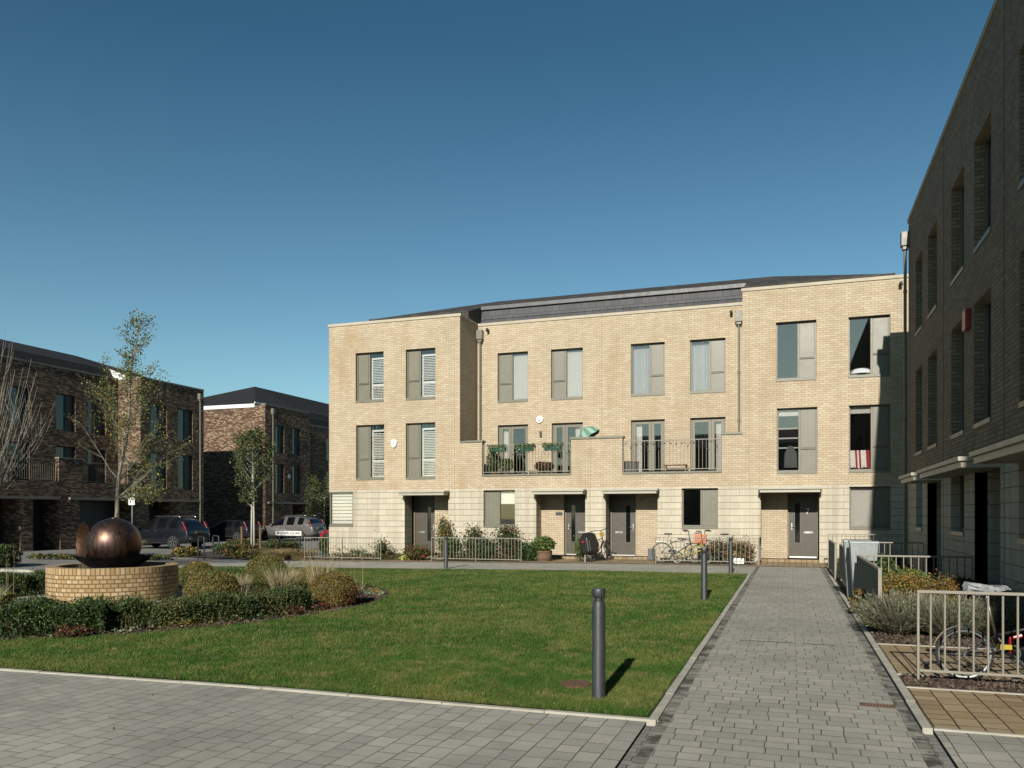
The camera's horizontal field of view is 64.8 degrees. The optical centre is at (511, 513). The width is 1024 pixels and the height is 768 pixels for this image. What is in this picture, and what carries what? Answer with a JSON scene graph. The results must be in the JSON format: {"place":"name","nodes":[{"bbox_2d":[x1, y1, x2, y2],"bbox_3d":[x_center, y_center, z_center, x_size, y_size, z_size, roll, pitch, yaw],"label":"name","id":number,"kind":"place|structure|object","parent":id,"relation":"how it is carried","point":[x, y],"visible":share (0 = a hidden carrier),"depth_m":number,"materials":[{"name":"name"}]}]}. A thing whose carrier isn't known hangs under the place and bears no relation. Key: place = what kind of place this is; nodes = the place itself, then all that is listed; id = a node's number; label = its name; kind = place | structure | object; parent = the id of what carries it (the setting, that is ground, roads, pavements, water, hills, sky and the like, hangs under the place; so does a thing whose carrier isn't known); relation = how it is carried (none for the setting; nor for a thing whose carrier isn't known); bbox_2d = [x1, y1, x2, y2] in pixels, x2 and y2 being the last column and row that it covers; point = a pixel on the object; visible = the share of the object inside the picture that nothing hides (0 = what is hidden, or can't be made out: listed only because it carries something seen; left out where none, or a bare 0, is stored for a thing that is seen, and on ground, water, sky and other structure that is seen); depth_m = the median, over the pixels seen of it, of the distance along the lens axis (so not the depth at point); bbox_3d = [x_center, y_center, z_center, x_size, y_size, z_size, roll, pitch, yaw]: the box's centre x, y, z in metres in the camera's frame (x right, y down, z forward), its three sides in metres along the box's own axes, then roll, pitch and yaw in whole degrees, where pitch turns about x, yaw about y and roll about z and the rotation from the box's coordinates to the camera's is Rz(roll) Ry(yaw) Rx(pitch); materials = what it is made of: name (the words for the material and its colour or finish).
{"place":"outdoors","nodes":[
{"label":"outdoors","id":0,"kind":"place"},
{"bbox_2d":[0,341,63,551],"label":"terraced house","id":1,"kind":"structure","parent":0,"point":[32,514],"depth_m":41.50,"materials":[{"name":"brown brick"}]},
{"bbox_2d":[8,386,26,425],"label":"window","id":2,"kind":"structure","parent":1,"relation":"in","point":[15,389],"depth_m":41.54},
{"bbox_2d":[8,442,26,479],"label":"window","id":3,"kind":"structure","parent":1,"relation":"in","point":[21,475],"depth_m":41.54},
{"bbox_2d":[33,500,42,549],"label":"door","id":4,"kind":"structure","parent":1,"relation":"in","point":[37,504],"depth_m":41.91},
{"bbox_2d":[15,588,183,602],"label":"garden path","id":5,"kind":"structure","parent":0,"point":[180,591],"depth_m":16.59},
{"bbox_2d":[45,517,178,603],"bbox_3d":[-7.883,0.907,15.997,2.360,1.665,2.360,0,0,19],"label":"fountain","id":6,"kind":"object","parent":5,"relation":"on","point":[112,559],"visible":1,"depth_m":15.48,"materials":[{"name":"brick"}]},
{"bbox_2d":[74,355,203,545],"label":"terraced house","id":7,"kind":"structure","parent":0,"point":[183,495],"depth_m":49.48,"materials":[{"name":"brown brick"}]},
{"bbox_2d":[178,409,190,441],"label":"window","id":8,"kind":"structure","parent":7,"relation":"in","point":[184,416],"depth_m":50.59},
{"bbox_2d":[178,455,190,489],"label":"window","id":9,"kind":"structure","parent":7,"relation":"in","point":[184,467],"depth_m":50.59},
{"bbox_2d":[251,387,329,529],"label":"terraced house","id":10,"kind":"structure","parent":0,"point":[319,439],"depth_m":68.11,"materials":[{"name":"brown brick"}]},
{"bbox_2d":[0,671,645,767],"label":"foreground paving","id":11,"kind":"structure","parent":0,"point":[55,721],"depth_m":6.13,"materials":[{"name":"stone"}]},
{"bbox_2d":[0,566,747,716],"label":"lawn","id":12,"kind":"structure","parent":0,"point":[730,576],"depth_m":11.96,"materials":[{"name":"plant"}]},
{"bbox_2d":[592,588,605,699],"bbox_3d":[0.765,1.170,7.120,0.124,1.020,0.124,0,0,19],"label":"bollard","id":13,"kind":"object","parent":12,"relation":"on","point":[598,646],"visible":0.9,"depth_m":7.07,"materials":[{"name":"metal"}]},
{"bbox_2d":[31,560,756,575],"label":"pavement","id":14,"kind":"structure","parent":0,"point":[585,566],"depth_m":25.93,"materials":[{"name":"concrete"}]},
{"bbox_2d":[0,327,53,495],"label":"bare tree","id":15,"kind":"object","parent":14,"relation":"on","point":[4,479],"visible":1,"depth_m":22.71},
{"bbox_2d":[64,308,198,517],"bbox_3d":[-12.323,-2.372,26.248,4.091,8.452,3.055,0,0,-24],"label":"young tree","id":16,"kind":"object","parent":14,"relation":"on","point":[127,425],"visible":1,"depth_m":25.98,"materials":[{"name":"green plant"}]},
{"bbox_2d":[0,537,957,767],"bbox_3d":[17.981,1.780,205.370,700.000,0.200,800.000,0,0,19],"label":"ground","id":17,"kind":"structure","parent":0,"point":[934,740],"depth_m":28.62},
{"bbox_2d":[0,543,22,566],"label":"dark bush","id":18,"kind":"object","parent":17,"relation":"on","point":[10,560],"visible":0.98,"depth_m":28.12,"materials":[{"name":"green plant"}]},
{"bbox_2d":[0,339,140,549],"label":"terraced house","id":19,"kind":"structure","parent":17,"relation":"on","point":[90,504],"depth_m":44.67,"materials":[{"name":"brown brick"}]},
{"bbox_2d":[56,393,72,431],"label":"window","id":20,"kind":"structure","parent":19,"relation":"in","point":[64,403],"depth_m":44.18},
{"bbox_2d":[88,399,103,434],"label":"window","id":21,"kind":"structure","parent":19,"relation":"in","point":[99,426],"depth_m":46.17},
{"bbox_2d":[88,449,103,482],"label":"window","id":22,"kind":"structure","parent":19,"relation":"in","point":[95,470],"depth_m":46.17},
{"bbox_2d":[80,501,114,528],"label":"garage door","id":23,"kind":"structure","parent":19,"relation":"in","point":[91,512],"depth_m":45.38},
{"bbox_2d":[136,516,209,548],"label":"parked car","id":24,"kind":"object","parent":17,"relation":"on","point":[172,532],"visible":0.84,"depth_m":42.39,"materials":[{"name":"paint"}]},
{"bbox_2d":[4,583,389,639],"bbox_3d":[-7.883,1.715,15.997,10.800,0.127,10.800,0,0,19],"label":"garden bed","id":25,"kind":"object","parent":17,"relation":"on","point":[216,624],"visible":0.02,"depth_m":12.74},
{"bbox_2d":[0,566,44,595],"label":"hedge","id":26,"kind":"object","parent":25,"relation":"on","point":[33,581],"visible":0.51,"depth_m":17.27,"materials":[{"name":"green plant"}]},
{"bbox_2d":[0,591,112,637],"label":"hedge","id":27,"kind":"object","parent":25,"relation":"on","point":[42,615],"visible":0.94,"depth_m":11.07,"materials":[{"name":"green plant"}]},
{"bbox_2d":[0,579,384,633],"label":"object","id":28,"kind":"object","parent":25,"relation":"on","point":[359,587],"visible":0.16,"depth_m":13.93,"materials":[{"name":"green plant"}]},
{"bbox_2d":[179,559,214,584],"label":"round bush","id":29,"kind":"object","parent":25,"relation":"on","point":[194,567],"visible":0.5,"depth_m":19.18,"materials":[{"name":"plant"}]},
{"bbox_2d":[92,582,316,630],"bbox_3d":[-4.703,1.438,12.606,3.580,0.677,1.149,0,0,-43],"label":"hedge","id":30,"kind":"object","parent":25,"relation":"on","point":[129,612],"visible":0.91,"depth_m":12.22,"materials":[{"name":"green plant"}]},
{"bbox_2d":[182,568,240,600],"bbox_3d":[-5.455,1.372,14.694,1.014,0.804,1.026,0,0,-9],"label":"round bush","id":31,"kind":"object","parent":25,"relation":"on","point":[204,581],"visible":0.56,"depth_m":14.41,"materials":[{"name":"green plant"}]},
{"bbox_2d":[244,552,288,589],"bbox_3d":[-5.504,1.292,18.078,0.963,0.863,0.974,0,0,19],"label":"round bush","id":32,"kind":"object","parent":25,"relation":"on","point":[253,565],"visible":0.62,"depth_m":17.78,"materials":[{"name":"green plant"}]},
{"bbox_2d":[263,567,302,588],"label":"grass clump","id":33,"kind":"object","parent":25,"relation":"on","point":[292,578],"visible":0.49,"depth_m":15.35,"materials":[{"name":"plant"}]},
{"bbox_2d":[307,569,357,606],"bbox_3d":[-3.231,1.367,14.561,0.934,0.755,0.962,0,0,19],"label":"round bush","id":34,"kind":"object","parent":25,"relation":"on","point":[335,587],"visible":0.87,"depth_m":14.27,"materials":[{"name":"green plant"}]},
{"bbox_2d":[0,591,1023,692],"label":"bark mulch","id":35,"kind":"object","parent":25,"relation":"on","point":[1003,685],"visible":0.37,"depth_m":10.19,"materials":[{"name":"wood"}]},
{"bbox_2d":[209,520,262,540],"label":"parked car","id":36,"kind":"object","parent":17,"relation":"on","point":[224,529],"visible":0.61,"depth_m":53.97,"materials":[{"name":"paint"}]},
{"bbox_2d":[229,426,278,545],"bbox_3d":[-11.924,-1.086,36.950,2.357,5.873,2.214,0,0,19],"label":"young tree","id":37,"kind":"object","parent":17,"relation":"on","point":[241,452],"visible":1,"depth_m":36.80,"materials":[{"name":"green plant"}]},
{"bbox_2d":[204,387,309,539],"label":"terraced house","id":38,"kind":"structure","parent":17,"relation":"on","point":[286,426],"depth_m":59.63,"materials":[{"name":"brown brick"}]},
{"bbox_2d":[261,515,325,540],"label":"parked car","id":39,"kind":"object","parent":17,"relation":"on","point":[308,526],"visible":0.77,"depth_m":55.13,"materials":[{"name":"paint"}]},
{"bbox_2d":[302,474,329,535],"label":"young tree","id":40,"kind":"object","parent":17,"relation":"on","point":[313,503],"visible":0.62,"depth_m":43.04,"materials":[{"name":"green plant"}]},
{"bbox_2d":[0,574,750,725],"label":"lawn kerb","id":41,"kind":"structure","parent":17,"relation":"on","point":[656,714],"depth_m":7.46,"materials":[{"name":"concrete"}]},
{"bbox_2d":[328,301,512,557],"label":"terraced house","id":42,"kind":"structure","parent":17,"relation":"on","point":[405,449],"depth_m":32.07,"materials":[{"name":"brick"}]},
{"bbox_2d":[329,492,352,526],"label":"window","id":43,"kind":"structure","parent":42,"relation":"in","point":[332,499],"depth_m":32.89,"materials":[{"name":"white glass"}]},
{"bbox_2d":[355,352,383,402],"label":"window","id":44,"kind":"structure","parent":42,"relation":"in","point":[363,360],"depth_m":32.54,"materials":[{"name":"grey glass"}]},
{"bbox_2d":[356,425,383,479],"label":"window","id":45,"kind":"structure","parent":42,"relation":"in","point":[364,432],"depth_m":32.53,"materials":[{"name":"grey glass"}]},
{"bbox_2d":[406,348,434,399],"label":"window","id":46,"kind":"structure","parent":42,"relation":"in","point":[413,356],"depth_m":31.81,"materials":[{"name":"grey glass"}]},
{"bbox_2d":[406,423,434,479],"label":"window","id":47,"kind":"structure","parent":42,"relation":"in","point":[413,430],"depth_m":31.81,"materials":[{"name":"grey glass"}]},
{"bbox_2d":[414,496,434,550],"bbox_3d":[-3.489,0.460,32.437,0.990,2.340,0.131,0,0,19],"label":"door","id":48,"kind":"structure","parent":42,"relation":"in","point":[424,506],"depth_m":32.45,"materials":[{"name":"grey paint"}]},
{"bbox_2d":[460,290,619,558],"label":"terraced house","id":49,"kind":"structure","parent":17,"relation":"on","point":[539,371],"depth_m":31.75,"materials":[{"name":"brick"}]},
{"bbox_2d":[483,490,514,527],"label":"window","id":50,"kind":"structure","parent":49,"relation":"in","point":[494,499],"depth_m":30.72,"materials":[{"name":"grey glass"}]},
{"bbox_2d":[497,352,527,402],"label":"window","id":51,"kind":"structure","parent":49,"relation":"in","point":[520,359],"depth_m":32.48,"materials":[{"name":"grey glass"}]},
{"bbox_2d":[499,425,527,473],"bbox_3d":[0.094,-2.459,32.489,1.276,2.178,0.235,0,0,19],"label":"terrace door","id":52,"kind":"structure","parent":49,"relation":"in","point":[506,432],"depth_m":32.50,"materials":[{"name":"grey glass"}]},
{"bbox_2d":[483,443,570,474],"bbox_3d":[0.528,-2.015,30.221,3.440,1.170,0.050,0,0,19],"label":"balustrade","id":53,"kind":"object","parent":49,"relation":"on","point":[532,460],"visible":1,"depth_m":30.25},
{"bbox_2d":[551,348,582,399],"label":"window","id":54,"kind":"structure","parent":49,"relation":"in","point":[567,365],"depth_m":31.75,"materials":[{"name":"grey glass"}]},
{"bbox_2d":[553,423,582,472],"bbox_3d":[2.215,-2.459,31.743,1.257,2.178,0.215,0,0,14],"label":"terrace door","id":55,"kind":"structure","parent":49,"relation":"in","point":[564,426],"depth_m":31.75,"materials":[{"name":"grey glass"}]},
{"bbox_2d":[565,495,584,554],"bbox_3d":[2.476,0.435,30.379,0.970,2.290,0.131,0,0,19],"label":"door","id":56,"kind":"structure","parent":49,"relation":"in","point":[574,504],"depth_m":30.45,"materials":[{"name":"grey paint"}]},
{"bbox_2d":[591,279,748,560],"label":"terraced house","id":57,"kind":"structure","parent":17,"relation":"on","point":[671,362],"depth_m":29.98,"materials":[{"name":"brick"}]},
{"bbox_2d":[611,494,635,555],"bbox_3d":[4.121,0.435,29.811,0.970,2.290,0.131,0,0,19],"label":"door","id":58,"kind":"structure","parent":57,"relation":"in","point":[623,506],"depth_m":29.82,"materials":[{"name":"grey paint"}]},
{"bbox_2d":[631,343,664,396],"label":"window","id":59,"kind":"structure","parent":57,"relation":"in","point":[647,362],"depth_m":30.72,"materials":[{"name":"grey glass"}]},
{"bbox_2d":[632,419,664,471],"bbox_3d":[5.195,-2.459,30.712,1.277,2.178,0.211,0,0,24],"label":"terrace door","id":60,"kind":"structure","parent":57,"relation":"in","point":[636,425],"depth_m":30.66,"materials":[{"name":"grey glass"}]},
{"bbox_2d":[623,438,720,471],"bbox_3d":[5.618,-2.015,28.464,3.410,1.170,0.050,0,0,19],"label":"balustrade","id":61,"kind":"object","parent":57,"relation":"on","point":[669,454],"visible":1,"depth_m":28.48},
{"bbox_2d":[682,488,717,528],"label":"window","id":62,"kind":"structure","parent":57,"relation":"in","point":[708,496],"depth_m":28.16,"materials":[{"name":"grey glass"}]},
{"bbox_2d":[690,338,724,393],"bbox_3d":[7.277,-5.450,29.976,1.276,1.996,0.364,0,0,19],"label":"window","id":63,"kind":"structure","parent":57,"relation":"in","point":[707,359],"depth_m":30.07,"materials":[{"name":"grey glass"}]},
{"bbox_2d":[691,417,724,470],"bbox_3d":[7.292,-2.459,30.005,1.266,2.178,0.235,0,0,19],"label":"terrace door","id":64,"kind":"structure","parent":57,"relation":"in","point":[720,421],"depth_m":29.95,"materials":[{"name":"grey glass"}]},
{"bbox_2d":[628,567,758,767],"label":"drainage setts","id":65,"kind":"structure","parent":17,"relation":"on","point":[643,755],"depth_m":7.26,"materials":[{"name":"stone"}]},
{"bbox_2d":[644,567,927,767],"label":"footpath","id":66,"kind":"structure","parent":17,"relation":"on","point":[756,702],"depth_m":7.22,"materials":[{"name":"stone"}]},
{"bbox_2d":[741,273,908,562],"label":"terraced house","id":67,"kind":"structure","parent":17,"relation":"on","point":[809,343],"depth_m":26.92,"materials":[{"name":"brick"}]},
{"bbox_2d":[776,321,815,381],"bbox_3d":[9.553,-5.450,27.161,1.276,1.996,0.227,0,0,19],"label":"window","id":68,"kind":"structure","parent":67,"relation":"in","point":[806,330],"depth_m":27.11,"materials":[{"name":"grey metal"}]},
{"bbox_2d":[777,407,816,473],"bbox_3d":[9.586,-2.440,27.164,1.276,2.216,0.255,0,0,19],"label":"window","id":69,"kind":"structure","parent":67,"relation":"in","point":[807,417],"depth_m":27.10,"materials":[{"name":"grey glass"}]},
{"bbox_2d":[788,493,817,557],"bbox_3d":[10.010,0.410,27.779,0.990,2.240,0.131,0,0,19],"label":"door","id":70,"kind":"structure","parent":67,"relation":"in","point":[803,508],"depth_m":27.78,"materials":[{"name":"grey paint"}]},
{"bbox_2d":[849,315,889,377],"bbox_3d":[11.685,-5.450,26.425,1.246,1.996,0.227,0,0,19],"label":"window","id":71,"kind":"structure","parent":67,"relation":"in","point":[879,325],"depth_m":26.37,"materials":[{"name":"grey metal"}]},
{"bbox_2d":[849,486,890,529],"bbox_3d":[11.704,-0.170,26.434,1.236,1.416,0.255,0,0,19],"label":"window","id":72,"kind":"structure","parent":67,"relation":"in","point":[869,507],"depth_m":26.52,"materials":[{"name":"grey glass"}]},
{"bbox_2d":[849,404,890,472],"bbox_3d":[11.699,-2.440,26.435,1.246,2.216,0.255,0,0,19],"label":"window","id":73,"kind":"structure","parent":67,"relation":"in","point":[880,414],"depth_m":26.37,"materials":[{"name":"grey metal"}]},
{"bbox_2d":[820,568,943,767],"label":"drainage setts","id":74,"kind":"structure","parent":17,"relation":"on","point":[926,750],"depth_m":7.26,"materials":[{"name":"stone"}]},
{"bbox_2d":[898,133,943,583],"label":"terraced house","id":75,"kind":"structure","parent":17,"relation":"on","point":[922,238],"depth_m":19.12,"materials":[{"name":"grey brick"}]},
{"bbox_2d":[824,568,1023,737],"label":"bed kerb","id":76,"kind":"structure","parent":17,"relation":"on","point":[915,710],"depth_m":7.53,"materials":[{"name":"concrete"}]},
{"bbox_2d":[827,568,1023,647],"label":"planting bed","id":77,"kind":"object","parent":17,"relation":"on","point":[842,585],"depth_m":17.07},
{"bbox_2d":[848,540,878,599],"bbox_3d":[6.560,1.083,15.085,0.490,1.135,0.486,0,0,19],"label":"utility cabinet","id":78,"kind":"object","parent":77,"relation":"on","point":[856,548],"visible":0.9,"depth_m":14.91,"materials":[{"name":"metal"}]},
{"bbox_2d":[857,555,881,632],"bbox_3d":[5.652,1.225,12.838,0.050,0.950,3.800,0,0,19],"label":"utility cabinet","id":79,"kind":"object","parent":77,"relation":"on","point":[866,568],"visible":0.58,"depth_m":12.49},
{"bbox_2d":[850,588,943,634],"bbox_3d":[5.252,1.319,10.982,1.238,0.684,1.253,0,0,19],"label":"lavender","id":80,"kind":"object","parent":77,"relation":"on","point":[888,617],"visible":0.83,"depth_m":10.79,"materials":[{"name":"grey plant"}]},
{"bbox_2d":[863,565,941,602],"bbox_3d":[6.000,1.222,12.453,1.196,0.884,1.169,0,0,19],"label":"orange shrub","id":81,"kind":"object","parent":77,"relation":"on","point":[898,582],"visible":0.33,"depth_m":12.26,"materials":[{"name":"plant"}]},
{"bbox_2d":[861,555,972,580],"bbox_3d":[7.173,1.225,14.377,1.820,0.950,0.050,0,0,19],"label":"railing","id":82,"kind":"object","parent":77,"relation":"on","point":[911,556],"visible":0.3,"depth_m":14.27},
{"bbox_2d":[913,568,981,605],"bbox_3d":[6.490,1.242,12.064,1.249,0.847,1.244,0,0,19],"label":"orange shrub","id":83,"kind":"object","parent":77,"relation":"on","point":[949,585],"visible":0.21,"depth_m":11.94,"materials":[{"name":"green plant"}]},
{"bbox_2d":[898,589,997,638],"bbox_3d":[5.784,1.328,10.697,1.216,0.665,1.214,0,0,19],"label":"lavender","id":84,"kind":"object","parent":77,"relation":"on","point":[938,622],"visible":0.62,"depth_m":10.47,"materials":[{"name":"grey plant"}]},
{"bbox_2d":[950,595,1023,639],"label":"lavender","id":85,"kind":"object","parent":77,"relation":"on","point":[1010,617],"visible":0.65,"depth_m":10.31,"materials":[{"name":"grey plant"}]},
{"bbox_2d":[917,0,1003,584],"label":"terraced house","id":86,"kind":"structure","parent":17,"relation":"on","point":[973,132],"depth_m":14.13,"materials":[{"name":"grey brick"}]},
{"bbox_2d":[950,183,963,286],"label":"window","id":87,"kind":"structure","parent":86,"relation":"in","point":[957,275],"depth_m":16.06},
{"bbox_2d":[950,330,963,439],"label":"window","id":88,"kind":"structure","parent":86,"relation":"in","point":[961,432],"depth_m":16.06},
{"bbox_2d":[973,131,990,254],"bbox_3d":[7.999,-5.505,13.525,0.262,1.946,1.266,0,0,19],"label":"window","id":89,"kind":"structure","parent":86,"relation":"in","point":[987,145],"depth_m":14.01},
{"bbox_2d":[973,298,990,429],"bbox_3d":[7.999,-2.560,13.525,0.262,2.176,1.266,0,0,19],"label":"window","id":90,"kind":"structure","parent":86,"relation":"in","point":[987,307],"depth_m":14.04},
{"bbox_2d":[898,675,1023,691],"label":"planting bed","id":91,"kind":"object","parent":17,"relation":"on","point":[900,676],"visible":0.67,"depth_m":7.84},
{"bbox_2d":[916,590,1023,679],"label":"railing","id":92,"kind":"object","parent":91,"relation":"on","point":[973,593],"visible":0.86,"depth_m":7.78,"materials":[{"name":"metal"}]},
{"bbox_2d":[933,581,1023,679],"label":"bicycle","id":93,"kind":"object","parent":91,"relation":"on","point":[971,586],"visible":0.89,"depth_m":7.89,"materials":[{"name":"metal"}]},
{"bbox_2d":[969,0,1023,607],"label":"terraced house","id":94,"kind":"structure","parent":17,"relation":"on","point":[1008,452],"depth_m":11.60,"materials":[{"name":"grey brick"}]},
{"bbox_2d":[0,0,993,404],"label":"sky","id":95,"kind":"structure","parent":0,"point":[252,178],"materials":[{"name":"blue"}]},
{"bbox_2d":[295,558,828,566],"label":"front paving","id":96,"kind":"structure","parent":0,"point":[783,564],"depth_m":27.54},
{"bbox_2d":[303,558,384,559],"bbox_3d":[-6.222,1.759,31.477,3.300,0.039,1.950,0,0,19],"label":"planting bed","id":97,"kind":"object","parent":96,"relation":"on","point":[339,559],"visible":0.4,"depth_m":30.99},
{"bbox_2d":[321,552,931,583],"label":"bed plants","id":98,"kind":"object","parent":97,"relation":"on","point":[386,556],"visible":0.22,"depth_m":29.95,"materials":[{"name":"green plant"}]},
{"bbox_2d":[431,537,521,562],"bbox_3d":[-1.291,1.320,28.691,3.440,0.920,0.050,0,0,19],"label":"railing","id":99,"kind":"object","parent":96,"relation":"on","point":[475,548],"visible":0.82,"depth_m":28.57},
{"bbox_2d":[434,558,522,560],"bbox_3d":[-1.117,1.696,29.715,3.100,0.036,1.950,0,0,19],"label":"planting bed","id":100,"kind":"object","parent":96,"relation":"on","point":[472,560],"visible":0.4,"depth_m":29.19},
{"bbox_2d":[453,521,490,559],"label":"rose bush","id":101,"kind":"object","parent":100,"relation":"on","point":[473,535],"visible":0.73,"depth_m":29.54,"materials":[{"name":"green plant"}]},
{"bbox_2d":[491,519,523,558],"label":"rose bush","id":102,"kind":"object","parent":100,"relation":"on","point":[506,532],"visible":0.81,"depth_m":28.94,"materials":[{"name":"green plant"}]},
{"bbox_2d":[532,535,556,560],"bbox_3d":[1.151,1.236,28.531,0.876,0.948,0.883,0,0,19],"label":"barrel planter","id":103,"kind":"object","parent":96,"relation":"on","point":[543,553],"visible":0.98,"depth_m":28.31,"materials":[{"name":"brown wood"}]},
{"bbox_2d":[580,528,610,561],"bbox_3d":[2.957,1.106,28.023,0.636,1.101,1.795,-11,-7,37],"label":"bicycle","id":104,"kind":"object","parent":96,"relation":"on","point":[589,544],"visible":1,"depth_m":27.49,"materials":[{"name":"rubber"}]},
{"bbox_2d":[657,560,754,564],"bbox_3d":[6.516,1.628,27.081,3.050,0.001,1.950,0,0,19],"label":"planting bed","id":105,"kind":"object","parent":96,"relation":"on","point":[746,563],"visible":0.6,"depth_m":26.81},
{"bbox_2d":[716,534,761,562],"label":"rust bush","id":106,"kind":"object","parent":105,"relation":"on","point":[744,550],"visible":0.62,"depth_m":26.50,"materials":[{"name":"brown plant"}]},
{"bbox_2d":[655,537,758,564],"bbox_3d":[6.262,1.240,26.084,3.260,0.920,0.050,0,0,19],"label":"railing","id":107,"kind":"object","parent":96,"relation":"on","point":[701,547],"visible":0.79,"depth_m":26.17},
{"bbox_2d":[878,644,1023,679],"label":"buff paving","id":108,"kind":"structure","parent":0,"point":[901,658],"depth_m":8.96,"materials":[{"name":"stone"}]},
{"bbox_2d":[907,688,1023,733],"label":"buff paving","id":109,"kind":"structure","parent":0,"point":[986,712],"depth_m":6.73,"materials":[{"name":"concrete"}]},
{"bbox_2d":[935,731,1023,767],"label":"foreground paving","id":110,"kind":"structure","parent":0,"point":[967,750],"depth_m":5.64,"materials":[{"name":"concrete"}]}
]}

